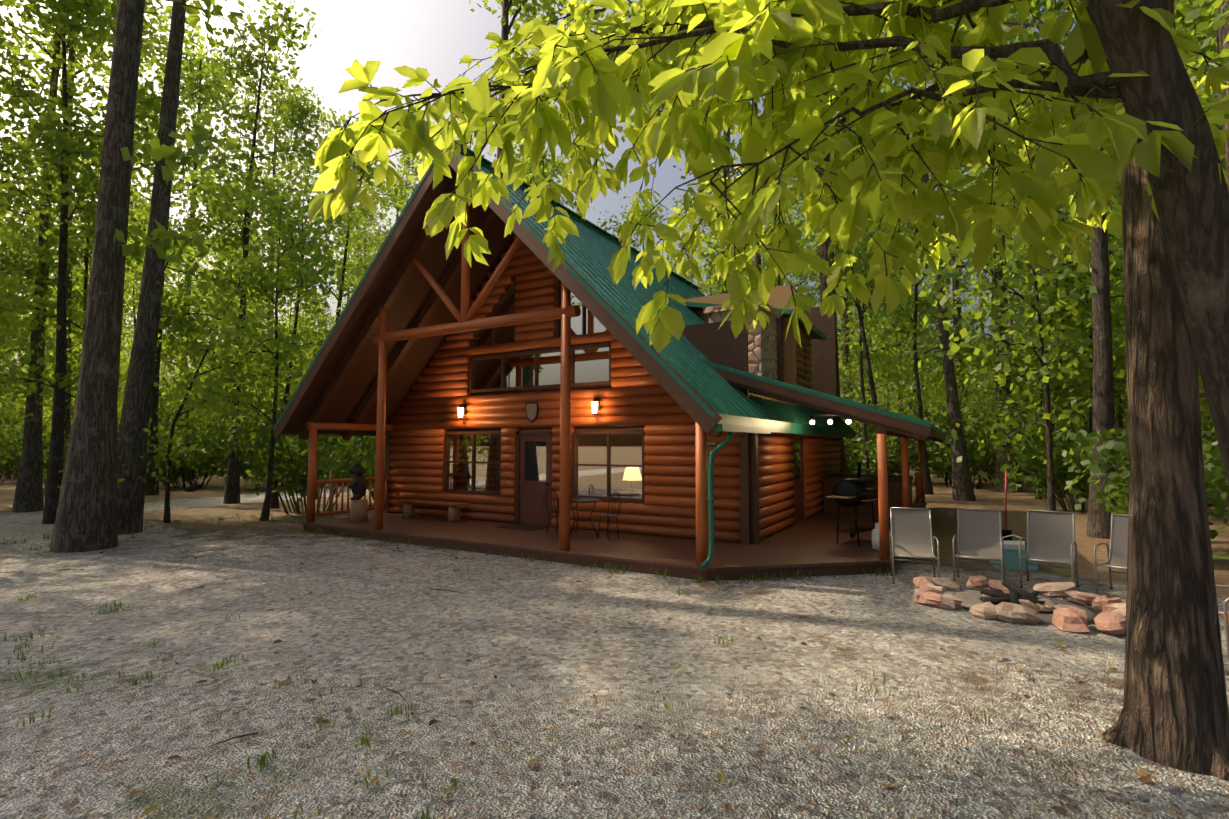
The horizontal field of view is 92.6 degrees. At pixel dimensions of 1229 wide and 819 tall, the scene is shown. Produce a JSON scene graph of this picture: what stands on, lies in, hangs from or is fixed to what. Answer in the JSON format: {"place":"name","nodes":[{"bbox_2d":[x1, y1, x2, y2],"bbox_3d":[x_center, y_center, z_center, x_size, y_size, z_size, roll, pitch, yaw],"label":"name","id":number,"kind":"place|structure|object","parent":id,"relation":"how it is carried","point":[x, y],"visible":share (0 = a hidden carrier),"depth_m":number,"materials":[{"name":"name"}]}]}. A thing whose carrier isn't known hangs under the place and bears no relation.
{"place":"outdoors","nodes":[
{"label":"outdoors","id":0,"kind":"place"},
{"bbox_2d":[0,0,1223,445],"label":"sky","id":1,"kind":"structure","parent":0,"point":[431,35],"materials":[{"name":"white"}]},
{"bbox_2d":[0,466,1228,818],"bbox_3d":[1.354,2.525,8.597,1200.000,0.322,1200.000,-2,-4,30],"label":"ground","id":2,"kind":"structure","parent":0,"point":[926,746],"depth_m":4.87,"materials":[{"name":"grey gravel"}]},
{"bbox_2d":[0,427,50,482],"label":"bush","id":3,"kind":"object","parent":2,"relation":"on","point":[14,457],"visible":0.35,"depth_m":29.30,"materials":[{"name":"green plant"}]},
{"bbox_2d":[0,190,60,407],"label":"tree","id":4,"kind":"object","parent":2,"relation":"on","point":[8,307],"visible":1,"depth_m":14.48,"materials":[{"name":"green plant"}]},
{"bbox_2d":[0,211,75,423],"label":"tree","id":5,"kind":"object","parent":2,"relation":"on","point":[18,333],"visible":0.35,"depth_m":22.04,"materials":[{"name":"green plant"}]},
{"bbox_2d":[0,22,77,117],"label":"tree","id":6,"kind":"object","parent":2,"relation":"on","point":[22,92],"visible":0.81,"depth_m":14.70,"materials":[{"name":"green plant"}]},
{"bbox_2d":[0,120,83,424],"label":"tree","id":7,"kind":"object","parent":2,"relation":"on","point":[27,272],"visible":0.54,"depth_m":17.89,"materials":[{"name":"green plant"}]},
{"bbox_2d":[0,161,92,402],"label":"tree","id":8,"kind":"object","parent":2,"relation":"on","point":[28,217],"visible":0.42,"depth_m":17.61,"materials":[{"name":"green plant"}]},
{"bbox_2d":[0,142,128,413],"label":"tree","id":9,"kind":"object","parent":2,"relation":"on","point":[29,260],"visible":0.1,"depth_m":24.48,"materials":[{"name":"green plant"}]},
{"bbox_2d":[8,263,133,424],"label":"tree","id":10,"kind":"object","parent":2,"relation":"on","point":[49,413],"visible":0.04,"depth_m":30.56,"materials":[{"name":"green plant"}]},
{"bbox_2d":[15,245,129,424],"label":"tree","id":11,"kind":"object","parent":2,"relation":"on","point":[78,288],"visible":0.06,"depth_m":25.93,"materials":[{"name":"green plant"}]},
{"bbox_2d":[0,430,153,489],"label":"bush","id":12,"kind":"object","parent":2,"relation":"on","point":[45,464],"visible":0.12,"depth_m":19.82,"materials":[{"name":"green plant"}]},
{"bbox_2d":[0,126,159,421],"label":"tree","id":13,"kind":"object","parent":2,"relation":"on","point":[87,242],"visible":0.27,"depth_m":16.81,"materials":[{"name":"green plant"}]},
{"bbox_2d":[0,0,161,523],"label":"tree","id":14,"kind":"object","parent":2,"relation":"on","point":[64,139],"visible":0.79,"depth_m":14.93,"materials":[{"name":"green plant"}]},
{"bbox_2d":[0,0,206,512],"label":"tree","id":15,"kind":"object","parent":2,"relation":"on","point":[28,496],"visible":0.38,"depth_m":17.83,"materials":[{"name":"green plant"}]},
{"bbox_2d":[0,0,254,495],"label":"tree","id":16,"kind":"object","parent":2,"relation":"on","point":[71,59],"visible":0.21,"depth_m":23.41,"materials":[{"name":"green plant"}]},
{"bbox_2d":[48,400,210,451],"bbox_3d":[-24.632,1.556,30.290,6.622,4.559,5.079,0,-3,1],"label":"bush","id":17,"kind":"object","parent":2,"relation":"on","point":[179,421],"visible":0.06,"depth_m":30.25,"materials":[{"name":"green plant"}]},
{"bbox_2d":[46,202,226,419],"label":"tree","id":18,"kind":"object","parent":2,"relation":"on","point":[135,295],"visible":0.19,"depth_m":28.33,"materials":[{"name":"green plant"}]},
{"bbox_2d":[70,53,257,495],"bbox_3d":[-18.113,-5.443,23.884,8.794,18.233,4.943,-1,-3,9],"label":"tree","id":19,"kind":"object","parent":2,"relation":"on","point":[150,483],"visible":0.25,"depth_m":23.55,"materials":[{"name":"green plant"}]},
{"bbox_2d":[50,0,290,552],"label":"tree","id":20,"kind":"object","parent":2,"relation":"on","point":[86,518],"visible":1,"depth_m":11.50,"materials":[{"name":"brown plant"}]},
{"bbox_2d":[118,236,236,480],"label":"tree","id":21,"kind":"object","parent":2,"relation":"on","point":[200,307],"visible":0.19,"depth_m":30.73,"materials":[{"name":"green plant"}]},
{"bbox_2d":[57,241,311,522],"bbox_3d":[-11.251,-0.665,15.545,4.402,7.718,5.053,-3,-4,36],"label":"tree","id":22,"kind":"object","parent":2,"relation":"on","point":[188,346],"visible":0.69,"depth_m":15.57,"materials":[{"name":"green plant"}]},
{"bbox_2d":[118,0,258,534],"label":"tree","id":23,"kind":"object","parent":2,"relation":"on","point":[132,443],"visible":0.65,"depth_m":14.41,"materials":[{"name":"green plant"}]},
{"bbox_2d":[83,1,310,474],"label":"tree","id":24,"kind":"object","parent":2,"relation":"on","point":[191,70],"visible":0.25,"depth_m":39.59,"materials":[{"name":"green plant"}]},
{"bbox_2d":[146,419,259,487],"bbox_3d":[-18.850,2.009,26.328,5.236,3.186,5.032,2,-4,-29],"label":"bush","id":25,"kind":"object","parent":2,"relation":"on","point":[205,461],"visible":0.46,"depth_m":25.61,"materials":[{"name":"green plant"}]},
{"bbox_2d":[178,254,284,476],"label":"tree","id":26,"kind":"object","parent":2,"relation":"on","point":[257,317],"visible":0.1,"depth_m":36.92,"materials":[{"name":"green plant"}]},
{"bbox_2d":[177,283,291,428],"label":"tree","id":27,"kind":"object","parent":2,"relation":"on","point":[213,298],"visible":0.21,"depth_m":31.17,"materials":[{"name":"green plant"}]},
{"bbox_2d":[205,215,288,355],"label":"tree","id":28,"kind":"object","parent":2,"relation":"on","point":[237,251],"visible":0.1,"depth_m":66.84,"materials":[{"name":"green plant"}]},
{"bbox_2d":[170,0,327,503],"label":"tree","id":29,"kind":"object","parent":2,"relation":"on","point":[232,491],"visible":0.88,"depth_m":20.98,"materials":[{"name":"green plant"}]},
{"bbox_2d":[153,166,361,520],"bbox_3d":[-9.045,-1.710,15.345,4.152,9.701,4.889,5,-5,-21],"label":"tree","id":30,"kind":"object","parent":2,"relation":"on","point":[281,278],"visible":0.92,"depth_m":15.49,"materials":[{"name":"green plant"}]},
{"bbox_2d":[197,420,323,489],"bbox_3d":[-15.532,1.948,25.927,4.714,3.245,3.615,1,-4,-15],"label":"bush","id":31,"kind":"object","parent":2,"relation":"on","point":[244,467],"visible":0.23,"depth_m":25.16,"materials":[{"name":"green plant"}]},
{"bbox_2d":[208,75,330,378],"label":"tree","id":32,"kind":"object","parent":2,"relation":"on","point":[295,106],"visible":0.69,"depth_m":51.58,"materials":[{"name":"green plant"}]},
{"bbox_2d":[217,264,334,482],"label":"tree","id":33,"kind":"object","parent":2,"relation":"on","point":[302,325],"visible":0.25,"depth_m":30.43,"materials":[{"name":"green plant"}]},
{"bbox_2d":[221,151,365,508],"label":"tree","id":34,"kind":"object","parent":2,"relation":"on","point":[308,349],"visible":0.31,"depth_m":18.65,"materials":[{"name":"green plant"}]},
{"bbox_2d":[207,398,385,514],"bbox_3d":[-9.145,1.375,17.407,4.888,3.365,3.749,2,-4,-31],"label":"bush","id":35,"kind":"object","parent":2,"relation":"on","point":[294,465],"visible":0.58,"depth_m":16.69,"materials":[{"name":"green plant"}]},
{"bbox_2d":[240,399,365,484],"bbox_3d":[-15.279,1.516,28.605,6.442,4.435,4.941,-1,-4,15],"label":"bush","id":36,"kind":"object","parent":2,"relation":"on","point":[328,444],"visible":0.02,"depth_m":27.84,"materials":[{"name":"green plant"}]},
{"bbox_2d":[252,107,408,478],"bbox_3d":[-16.226,-6.604,35.322,6.038,22.056,10.622,-1,-4,19],"label":"tree","id":37,"kind":"object","parent":2,"relation":"on","point":[367,177],"visible":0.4,"depth_m":36.06,"materials":[{"name":"green plant"}]},
{"bbox_2d":[299,203,394,327],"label":"tree","id":38,"kind":"object","parent":2,"relation":"on","point":[366,244],"visible":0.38,"depth_m":64.48,"materials":[{"name":"green plant"}]},
{"bbox_2d":[321,437,384,500],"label":"bush","id":39,"kind":"object","parent":2,"relation":"on","point":[369,471],"visible":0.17,"depth_m":19.98,"materials":[{"name":"green plant"}]},
{"bbox_2d":[351,151,421,263],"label":"tree","id":40,"kind":"object","parent":2,"relation":"on","point":[398,184],"visible":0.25,"depth_m":54.12,"materials":[{"name":"green plant"}]},
{"bbox_2d":[0,509,989,818],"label":"grass tufts","id":41,"kind":"object","parent":2,"relation":"on","point":[266,753],"visible":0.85,"depth_m":5.48,"materials":[{"name":"green plant"}]},
{"bbox_2d":[469,0,604,158],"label":"tree","id":42,"kind":"object","parent":2,"relation":"on","point":[506,5],"visible":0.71,"depth_m":25.20,"materials":[{"name":"green plant"}]},
{"bbox_2d":[507,119,571,185],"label":"tree","id":43,"kind":"object","parent":2,"relation":"on","point":[530,175],"visible":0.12,"depth_m":42.85,"materials":[{"name":"green plant"}]},
{"bbox_2d":[496,0,638,215],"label":"tree","id":44,"kind":"object","parent":2,"relation":"on","point":[552,18],"visible":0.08,"depth_m":29.08,"materials":[{"name":"green plant"}]},
{"bbox_2d":[273,141,945,580],"bbox_3d":[1.223,-1.481,16.151,13.419,8.898,13.414,-2,-4,30],"label":"cabin","id":45,"kind":"object","parent":2,"relation":"on","point":[509,385],"visible":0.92,"depth_m":12.57,"materials":[{"name":"brown wood"}]},
{"bbox_2d":[348,464,367,522],"bbox_3d":[-6.038,1.960,13.845,0.451,1.368,0.525,1,-4,-19],"label":"bear statue","id":46,"kind":"object","parent":45,"relation":"on","point":[358,506],"visible":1,"depth_m":13.70,"materials":[{"name":"brown wood"}]},
{"bbox_2d":[396,499,467,521],"bbox_3d":[-4.467,2.454,14.298,2.100,0.420,0.380,-2,-4,30],"label":"log bench","id":47,"kind":"object","parent":45,"relation":"on","point":[453,510],"visible":1,"depth_m":14.08,"materials":[{"name":"brown wood"}]},
{"bbox_2d":[545,488,620,540],"bbox_3d":[-0.644,2.049,11.605,1.706,0.913,0.744,-2,-4,30],"label":"bistro set","id":48,"kind":"object","parent":45,"relation":"on","point":[581,500],"visible":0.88,"depth_m":11.47,"materials":[{"name":"black metal"}]},
{"bbox_2d":[826,462,877,545],"bbox_3d":[4.426,1.715,10.764,1.285,1.471,0.660,3,-5,-44],"label":"grill","id":49,"kind":"object","parent":45,"relation":"on","point":[859,490],"visible":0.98,"depth_m":10.66,"materials":[{"name":"black metal"}]},
{"bbox_2d":[821,473,912,515],"bbox_3d":[6.974,2.297,16.108,2.080,0.950,2.080,-2,-4,30],"label":"hot tub","id":50,"kind":"object","parent":45,"relation":"on","point":[894,491],"visible":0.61,"depth_m":15.42,"materials":[{"name":"brown"}]},
{"bbox_2d":[0,516,1228,818],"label":"leaf litter","id":51,"kind":"object","parent":2,"relation":"on","point":[722,778],"visible":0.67,"depth_m":4.89,"materials":[{"name":"brown"}]},
{"bbox_2d":[597,192,668,250],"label":"tree","id":52,"kind":"object","parent":2,"relation":"on","point":[653,213],"visible":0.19,"depth_m":41.05,"materials":[{"name":"green plant"}]},
{"bbox_2d":[618,24,739,293],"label":"tree","id":53,"kind":"object","parent":2,"relation":"on","point":[726,136],"visible":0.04,"depth_m":26.61,"materials":[{"name":"green plant"}]},
{"bbox_2d":[666,187,748,295],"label":"tree","id":54,"kind":"object","parent":2,"relation":"on","point":[711,223],"visible":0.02,"depth_m":49.32,"materials":[{"name":"green plant"}]},
{"bbox_2d":[672,156,844,389],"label":"tree","id":55,"kind":"object","parent":2,"relation":"on","point":[715,245],"visible":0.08,"depth_m":23.81,"materials":[{"name":"green plant"}]},
{"bbox_2d":[307,0,1228,481],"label":"tree","id":56,"kind":"object","parent":2,"relation":"on","point":[787,60],"visible":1,"depth_m":2.76,"materials":[{"name":"green plant"}]},
{"bbox_2d":[708,136,836,297],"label":"tree","id":57,"kind":"object","parent":2,"relation":"on","point":[798,241],"visible":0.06,"depth_m":35.84,"materials":[{"name":"green plant"}]},
{"bbox_2d":[742,176,808,286],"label":"tree","id":58,"kind":"object","parent":2,"relation":"on","point":[798,223],"visible":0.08,"depth_m":41.25,"materials":[{"name":"green plant"}]},
{"bbox_2d":[817,94,846,473],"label":"tree","id":59,"kind":"object","parent":2,"relation":"on","point":[824,246],"visible":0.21,"depth_m":21.84,"materials":[{"name":"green plant"}]},
{"bbox_2d":[781,30,919,456],"bbox_3d":[13.072,-9.026,33.113,7.551,26.618,10.851,3,-4,-39],"label":"tree","id":60,"kind":"object","parent":2,"relation":"on","point":[844,349],"visible":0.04,"depth_m":31.77,"materials":[{"name":"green plant"}]},
{"bbox_2d":[838,354,871,443],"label":"tree","id":61,"kind":"object","parent":2,"relation":"on","point":[852,372],"visible":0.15,"depth_m":30.16,"materials":[{"name":"green plant"}]},
{"bbox_2d":[803,150,913,474],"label":"tree","id":62,"kind":"object","parent":2,"relation":"on","point":[861,264],"visible":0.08,"depth_m":23.36,"materials":[{"name":"green plant"}]},
{"bbox_2d":[843,425,892,473],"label":"bush","id":63,"kind":"object","parent":2,"relation":"on","point":[851,464],"visible":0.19,"depth_m":24.14,"materials":[{"name":"green plant"}]},
{"bbox_2d":[786,192,957,473],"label":"tree","id":64,"kind":"object","parent":2,"relation":"on","point":[862,394],"visible":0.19,"depth_m":27.43,"materials":[{"name":"green plant"}]},
{"bbox_2d":[838,296,932,426],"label":"tree","id":65,"kind":"object","parent":2,"relation":"on","point":[855,353],"visible":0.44,"depth_m":33.20,"materials":[{"name":"green plant"}]},
{"bbox_2d":[845,431,930,474],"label":"bush","id":66,"kind":"object","parent":2,"relation":"on","point":[896,460],"visible":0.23,"depth_m":27.80,"materials":[{"name":"green plant"}]},
{"bbox_2d":[873,337,931,471],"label":"tree","id":67,"kind":"object","parent":2,"relation":"on","point":[898,399],"visible":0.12,"depth_m":44.20,"materials":[{"name":"green plant"}]},
{"bbox_2d":[860,176,962,470],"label":"tree","id":68,"kind":"object","parent":2,"relation":"on","point":[951,318],"visible":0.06,"depth_m":46.32,"materials":[{"name":"green plant"}]},
{"bbox_2d":[890,507,939,583],"bbox_3d":[4.423,2.010,8.696,0.616,1.034,0.736,-1,-4,22],"label":"chair","id":69,"kind":"object","parent":2,"relation":"on","point":[911,536],"visible":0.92,"depth_m":8.92,"materials":[{"name":"grey fabric"}]},
{"bbox_2d":[863,285,967,443],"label":"tree","id":70,"kind":"object","parent":2,"relation":"on","point":[923,302],"visible":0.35,"depth_m":38.30,"materials":[{"name":"green plant"}]},
{"bbox_2d":[836,169,1035,493],"bbox_3d":[12.652,-3.409,25.124,6.241,14.581,7.348,-2,-6,-4],"label":"tree","id":71,"kind":"object","parent":2,"relation":"on","point":[919,386],"visible":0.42,"depth_m":24.52,"materials":[{"name":"green plant"}]},
{"bbox_2d":[838,0,1038,500],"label":"tree","id":72,"kind":"object","parent":2,"relation":"on","point":[962,487],"depth_m":21.14,"materials":[{"name":"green plant"}]},
{"bbox_2d":[934,310,991,420],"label":"tree","id":73,"kind":"object","parent":2,"relation":"on","point":[969,364],"visible":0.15,"depth_m":46.50,"materials":[{"name":"green plant"}]},
{"bbox_2d":[908,331,1022,483],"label":"tree","id":74,"kind":"object","parent":2,"relation":"on","point":[977,403],"visible":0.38,"depth_m":27.66,"materials":[{"name":"green plant"}]},
{"bbox_2d":[899,393,1037,488],"bbox_3d":[15.569,1.368,26.347,4.969,4.460,6.478,-1,-4,16],"label":"bush","id":75,"kind":"object","parent":2,"relation":"on","point":[943,454],"visible":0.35,"depth_m":26.03,"materials":[{"name":"green plant"}]},
{"bbox_2d":[909,24,1027,474],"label":"tree","id":76,"kind":"object","parent":2,"relation":"on","point":[955,285],"depth_m":37.29,"materials":[{"name":"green plant"}]},
{"bbox_2d":[879,18,1068,492],"bbox_3d":[15.257,-11.404,24.671,8.682,30.461,12.597,0,-3,-3],"label":"tree","id":77,"kind":"object","parent":2,"relation":"on","point":[1000,462],"depth_m":24.13,"materials":[{"name":"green plant"}]},
{"bbox_2d":[952,508,1004,581],"bbox_3d":[5.319,2.003,8.576,0.616,1.034,0.736,-2,-4,34],"label":"chair","id":78,"kind":"object","parent":2,"relation":"on","point":[979,533],"visible":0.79,"depth_m":8.77,"materials":[{"name":"grey fabric"}]},
{"bbox_2d":[898,0,1077,391],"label":"tree","id":79,"kind":"object","parent":2,"relation":"on","point":[1015,39],"depth_m":31.09,"materials":[{"name":"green plant"}]},
{"bbox_2d":[892,101,1125,510],"bbox_3d":[10.616,-2.321,15.501,6.714,11.284,8.066,1,-1,2],"label":"tree","id":80,"kind":"object","parent":2,"relation":"on","point":[980,285],"visible":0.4,"depth_m":15.11,"materials":[{"name":"green plant"}]},
{"bbox_2d":[965,428,1054,484],"bbox_3d":[18.105,2.261,28.192,4.772,2.903,4.586,0,-3,-8],"label":"bush","id":81,"kind":"object","parent":2,"relation":"on","point":[991,467],"visible":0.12,"depth_m":27.44,"materials":[{"name":"green plant"}]},
{"bbox_2d":[990,534,1038,569],"bbox_3d":[6.533,2.317,9.626,0.700,0.531,0.400,-1,-4,10],"label":"cooler","id":82,"kind":"object","parent":2,"relation":"on","point":[1011,554],"visible":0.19,"depth_m":9.46,"materials":[{"name":"teal plastic"}]},
{"bbox_2d":[913,575,1125,635],"bbox_3d":[5.059,2.349,7.319,2.421,0.312,2.052,-2,-4,30],"label":"fire pit","id":83,"kind":"object","parent":2,"relation":"on","point":[1007,601],"visible":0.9,"depth_m":7.09,"materials":[{"name":"brown stone"}]},
{"bbox_2d":[976,319,1079,444],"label":"tree","id":84,"kind":"object","parent":2,"relation":"on","point":[1023,342],"visible":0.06,"depth_m":35.34,"materials":[{"name":"green plant"}]},
{"bbox_2d":[868,0,1195,538],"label":"tree","id":85,"kind":"object","parent":2,"relation":"on","point":[1103,417],"visible":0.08,"depth_m":12.79,"materials":[{"name":"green plant"}]},
{"bbox_2d":[965,242,1126,499],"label":"tree","id":86,"kind":"object","parent":2,"relation":"on","point":[1019,265],"visible":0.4,"depth_m":21.07,"materials":[{"name":"green plant"}]},
{"bbox_2d":[1019,509,1079,590],"bbox_3d":[6.162,1.988,8.334,0.616,1.034,0.736,-3,-5,42],"label":"chair","id":87,"kind":"object","parent":2,"relation":"on","point":[1050,536],"visible":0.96,"depth_m":8.50,"materials":[{"name":"grey fabric"}]},
{"bbox_2d":[1020,413,1088,459],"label":"tree","id":88,"kind":"object","parent":2,"relation":"on","point":[1082,427],"visible":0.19,"depth_m":27.98,"materials":[{"name":"green plant"}]},
{"bbox_2d":[993,426,1129,512],"bbox_3d":[13.941,1.741,17.439,4.178,2.645,4.348,3,-4,-39],"label":"bush","id":89,"kind":"object","parent":2,"relation":"on","point":[1062,476],"visible":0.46,"depth_m":17.55,"materials":[{"name":"green plant"}]},
{"bbox_2d":[998,184,1125,492],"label":"tree","id":90,"kind":"object","parent":2,"relation":"on","point":[1082,317],"visible":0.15,"depth_m":22.37,"materials":[{"name":"green plant"}]},
{"bbox_2d":[959,0,1174,440],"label":"tree","id":91,"kind":"object","parent":2,"relation":"on","point":[1118,422],"visible":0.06,"depth_m":29.29,"materials":[{"name":"green plant"}]},
{"bbox_2d":[1011,216,1127,487],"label":"tree","id":92,"kind":"object","parent":2,"relation":"on","point":[1119,358],"visible":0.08,"depth_m":24.08,"materials":[{"name":"green plant"}]},
{"bbox_2d":[1028,251,1126,421],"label":"tree","id":93,"kind":"object","parent":2,"relation":"on","point":[1112,304],"visible":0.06,"depth_m":29.63,"materials":[{"name":"green plant"}]},
{"bbox_2d":[989,187,1201,420],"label":"tree","id":94,"kind":"object","parent":2,"relation":"on","point":[1118,370],"visible":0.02,"depth_m":24.20,"materials":[{"name":"green plant"}]},
{"bbox_2d":[1094,514,1128,594],"bbox_3d":[6.885,1.957,7.824,0.736,1.034,0.616,2,-4,-35],"label":"chair","id":95,"kind":"object","parent":2,"relation":"on","point":[1117,554],"visible":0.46,"depth_m":8.12,"materials":[{"name":"grey"}]},
{"bbox_2d":[1058,116,1223,380],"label":"tree","id":96,"kind":"object","parent":2,"relation":"on","point":[1086,329],"visible":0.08,"depth_m":19.94,"materials":[{"name":"green plant"}]},
{"bbox_2d":[1057,423,1228,538],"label":"bush","id":97,"kind":"object","parent":2,"relation":"on","point":[1117,452],"visible":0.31,"depth_m":10.25,"materials":[{"name":"green plant"}]},
{"bbox_2d":[1072,0,1215,377],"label":"tree","id":98,"kind":"object","parent":2,"relation":"on","point":[1206,49],"visible":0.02,"depth_m":17.75,"materials":[{"name":"green plant"}]},
{"bbox_2d":[1101,0,1228,781],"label":"trunk","id":99,"kind":"object","parent":2,"relation":"on","point":[1174,713],"visible":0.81,"depth_m":3.80,"materials":[{"name":"plant"}]},
{"bbox_2d":[1174,0,1227,187],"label":"tree","id":100,"kind":"object","parent":2,"relation":"on","point":[1179,18],"visible":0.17,"depth_m":13.74,"materials":[{"name":"green plant"}]},
{"bbox_2d":[1176,0,1228,118],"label":"tree","id":101,"kind":"object","parent":2,"relation":"on","point":[1189,12],"visible":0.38,"depth_m":8.98,"materials":[{"name":"green plant"}]},
{"bbox_2d":[1216,585,1228,658],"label":"chair","id":102,"kind":"object","parent":2,"relation":"on","point":[1224,616],"visible":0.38,"depth_m":5.18,"materials":[{"name":"grey"}]},
{"bbox_2d":[1218,0,1228,190],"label":"tree","id":103,"kind":"object","parent":2,"relation":"on","point":[1223,30],"depth_m":10.80,"materials":[{"name":"green plant"}]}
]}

